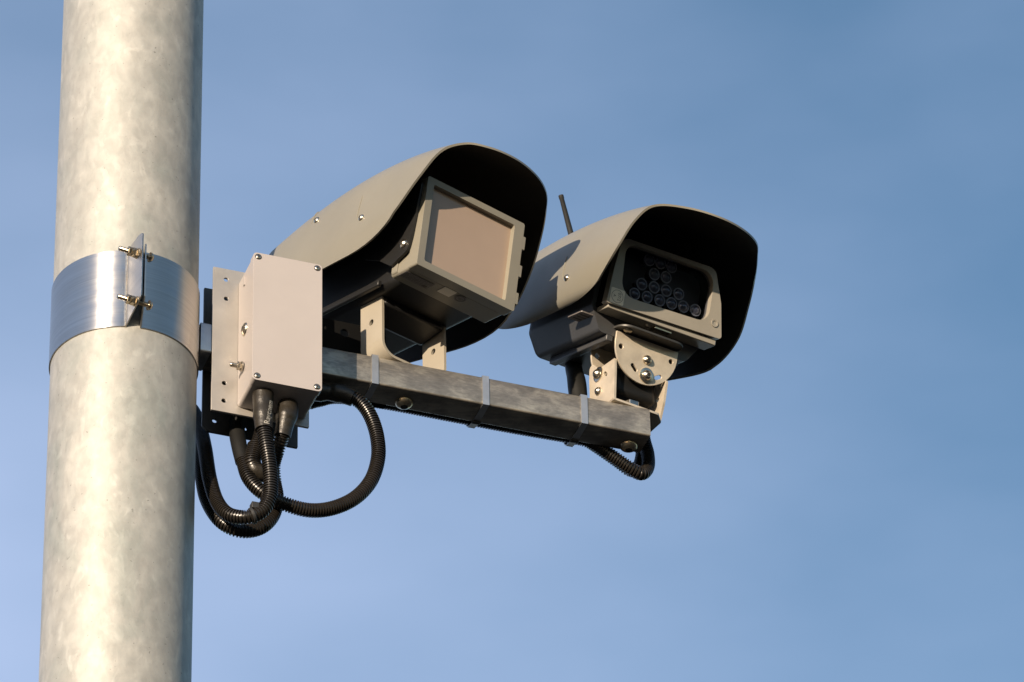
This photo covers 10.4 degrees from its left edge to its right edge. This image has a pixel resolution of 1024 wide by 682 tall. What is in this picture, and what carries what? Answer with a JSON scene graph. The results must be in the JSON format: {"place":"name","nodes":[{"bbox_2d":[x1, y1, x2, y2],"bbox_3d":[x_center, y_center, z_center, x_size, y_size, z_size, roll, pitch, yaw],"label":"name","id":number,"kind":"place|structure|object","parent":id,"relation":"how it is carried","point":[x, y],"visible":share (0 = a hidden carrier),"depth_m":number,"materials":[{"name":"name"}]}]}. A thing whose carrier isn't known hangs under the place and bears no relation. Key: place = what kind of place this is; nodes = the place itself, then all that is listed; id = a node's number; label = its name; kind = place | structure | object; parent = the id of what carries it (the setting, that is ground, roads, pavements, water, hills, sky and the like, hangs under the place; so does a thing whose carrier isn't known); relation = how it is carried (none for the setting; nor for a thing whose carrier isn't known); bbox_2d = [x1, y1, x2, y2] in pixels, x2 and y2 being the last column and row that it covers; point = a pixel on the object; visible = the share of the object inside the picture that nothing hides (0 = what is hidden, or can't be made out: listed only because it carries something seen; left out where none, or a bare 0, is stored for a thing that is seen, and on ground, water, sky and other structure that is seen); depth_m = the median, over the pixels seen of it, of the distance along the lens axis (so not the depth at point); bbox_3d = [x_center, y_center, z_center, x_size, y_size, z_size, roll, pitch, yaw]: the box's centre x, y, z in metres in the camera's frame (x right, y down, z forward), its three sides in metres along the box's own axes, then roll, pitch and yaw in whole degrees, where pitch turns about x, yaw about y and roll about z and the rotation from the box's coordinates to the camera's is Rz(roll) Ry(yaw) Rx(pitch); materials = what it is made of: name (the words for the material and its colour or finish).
{"place":"outdoors","nodes":[
{"label":"outdoors","id":0,"kind":"place"},
{"bbox_2d":[0,0,1023,681],"label":"sky","id":1,"kind":"structure","parent":0,"point":[840,497],"materials":[{"name":"blue"}]},
{"label":"ground","id":2,"kind":"structure","parent":0,"visible":0},
{"bbox_2d":[39,0,203,681],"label":"steel pole","id":3,"kind":"object","parent":2,"relation":"on","point":[117,581],"visible":0.97,"depth_m":6.55,"materials":[{"name":"metal"}]},
{"bbox_2d":[49,233,199,377],"bbox_3d":[-0.452,-0.015,6.671,0.177,0.112,0.197,29,-46,-35],"label":"pole clamp","id":4,"kind":"object","parent":3,"relation":"attached to","point":[106,289],"visible":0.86,"depth_m":6.62,"materials":[{"name":"silver metal"}]},
{"bbox_2d":[199,267,650,452],"bbox_3d":[-0.108,0.059,6.783,0.571,0.210,0.052,11,-38,-16],"label":"support arm","id":5,"kind":"object","parent":3,"relation":"attached to","point":[345,361],"visible":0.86,"depth_m":6.77},
{"bbox_2d":[229,253,321,418],"bbox_3d":[-0.283,-0.008,6.679,0.102,0.186,0.062,11,-38,-16],"label":"junction box","id":6,"kind":"object","parent":5,"relation":"attached to","point":[280,332],"visible":1,"depth_m":6.65,"materials":[{"name":"beige metal"}]},
{"bbox_2d":[196,388,277,524],"bbox_3d":[-0.355,0.129,6.649,0.057,0.290,0.207,25,-44,-32],"label":"corrugated conduit","id":7,"kind":"object","parent":6,"relation":"attached to","point":[263,402],"visible":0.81,"depth_m":6.57,"materials":[{"name":"black plastic"}]},
{"bbox_2d":[248,501,258,523],"bbox_3d":[-0.301,0.200,6.526,0.012,0.025,0.020,10,-37,-15],"label":"cable clip","id":8,"kind":"object","parent":7,"relation":"attached to","point":[253,504],"visible":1,"depth_m":6.52,"materials":[{"name":"grey"}]},
{"bbox_2d":[195,398,297,537],"bbox_3d":[-0.336,0.143,6.645,0.200,0.254,0.076,-27,-43,31],"label":"corrugated conduit","id":9,"kind":"object","parent":6,"relation":"attached to","point":[286,414],"visible":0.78,"depth_m":6.60,"materials":[{"name":"black plastic"}]},
{"bbox_2d":[244,430,279,482],"bbox_3d":[-0.294,0.131,6.621,0.046,0.082,0.022,19,-41,-26],"label":"cable elbow","id":10,"kind":"object","parent":9,"relation":"attached to","point":[252,457],"visible":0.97,"depth_m":6.60,"materials":[{"name":"black plastic"}]},
{"bbox_2d":[229,382,385,517],"bbox_3d":[-0.240,0.128,6.656,0.188,0.215,0.054,9,-37,-14],"label":"corrugated conduit","id":11,"kind":"object","parent":5,"relation":"attached to","point":[348,396],"visible":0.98,"depth_m":6.64,"materials":[{"name":"black plastic"}]},
{"bbox_2d":[364,354,378,401],"bbox_3d":[-0.178,0.054,6.780,0.011,0.053,0.083,11,-38,-16],"label":"steel strap","id":12,"kind":"object","parent":5,"relation":"attached to","point":[375,379],"visible":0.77,"depth_m":6.75,"materials":[{"name":"metal"}]},
{"bbox_2d":[269,142,547,409],"bbox_3d":[-0.116,-0.054,6.851,0.372,0.316,0.259,-30,-45,33],"label":"radar camera","id":13,"kind":"object","parent":5,"relation":"attached to","point":[429,258],"visible":0.95,"depth_m":6.81,"materials":[{"name":"beige metal"}]},
{"bbox_2d":[466,375,489,427],"bbox_3d":[-0.045,0.080,6.819,0.011,0.053,0.083,11,-38,-16],"label":"steel strap","id":14,"kind":"object","parent":5,"relation":"attached to","point":[475,422],"visible":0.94,"depth_m":6.79,"materials":[{"name":"metal"}]},
{"bbox_2d":[310,385,655,480],"bbox_3d":[-0.061,0.051,6.849,0.570,0.193,0.068,15,-39,-21],"label":"corrugated conduit","id":15,"kind":"object","parent":5,"relation":"attached to","point":[644,470],"visible":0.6,"depth_m":6.85,"materials":[{"name":"black plastic"}]},
{"bbox_2d":[563,394,587,446],"bbox_3d":[0.074,0.103,6.855,0.011,0.053,0.083,11,-38,-16],"label":"steel strap","id":16,"kind":"object","parent":5,"relation":"attached to","point":[574,440],"visible":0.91,"depth_m":6.82,"materials":[{"name":"metal"}]},
{"bbox_2d":[588,448,640,476],"bbox_3d":[-0.033,0.060,6.877,0.482,0.184,0.065,14,-39,-21],"label":"corrugated conduit","id":17,"kind":"object","parent":5,"relation":"attached to","point":[637,459],"visible":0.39,"depth_m":6.88,"materials":[{"name":"black plastic"}]},
{"bbox_2d":[499,194,757,452],"bbox_3d":[0.172,-0.056,6.963,0.260,0.442,0.345,19,-41,-26],"label":"infrared camera","id":18,"kind":"object","parent":5,"relation":"attached to","point":[625,308],"visible":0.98,"depth_m":6.92,"materials":[{"name":"beige metal"}]},
{"bbox_2d":[565,361,586,395],"bbox_3d":[-0.064,0.009,6.890,0.397,0.206,0.096,20,-41,-26],"label":"corrugated conduit","id":19,"kind":"object","parent":18,"relation":"attached to","point":[576,382],"visible":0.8,"depth_m":6.92,"materials":[{"name":"black plastic"}]}
]}

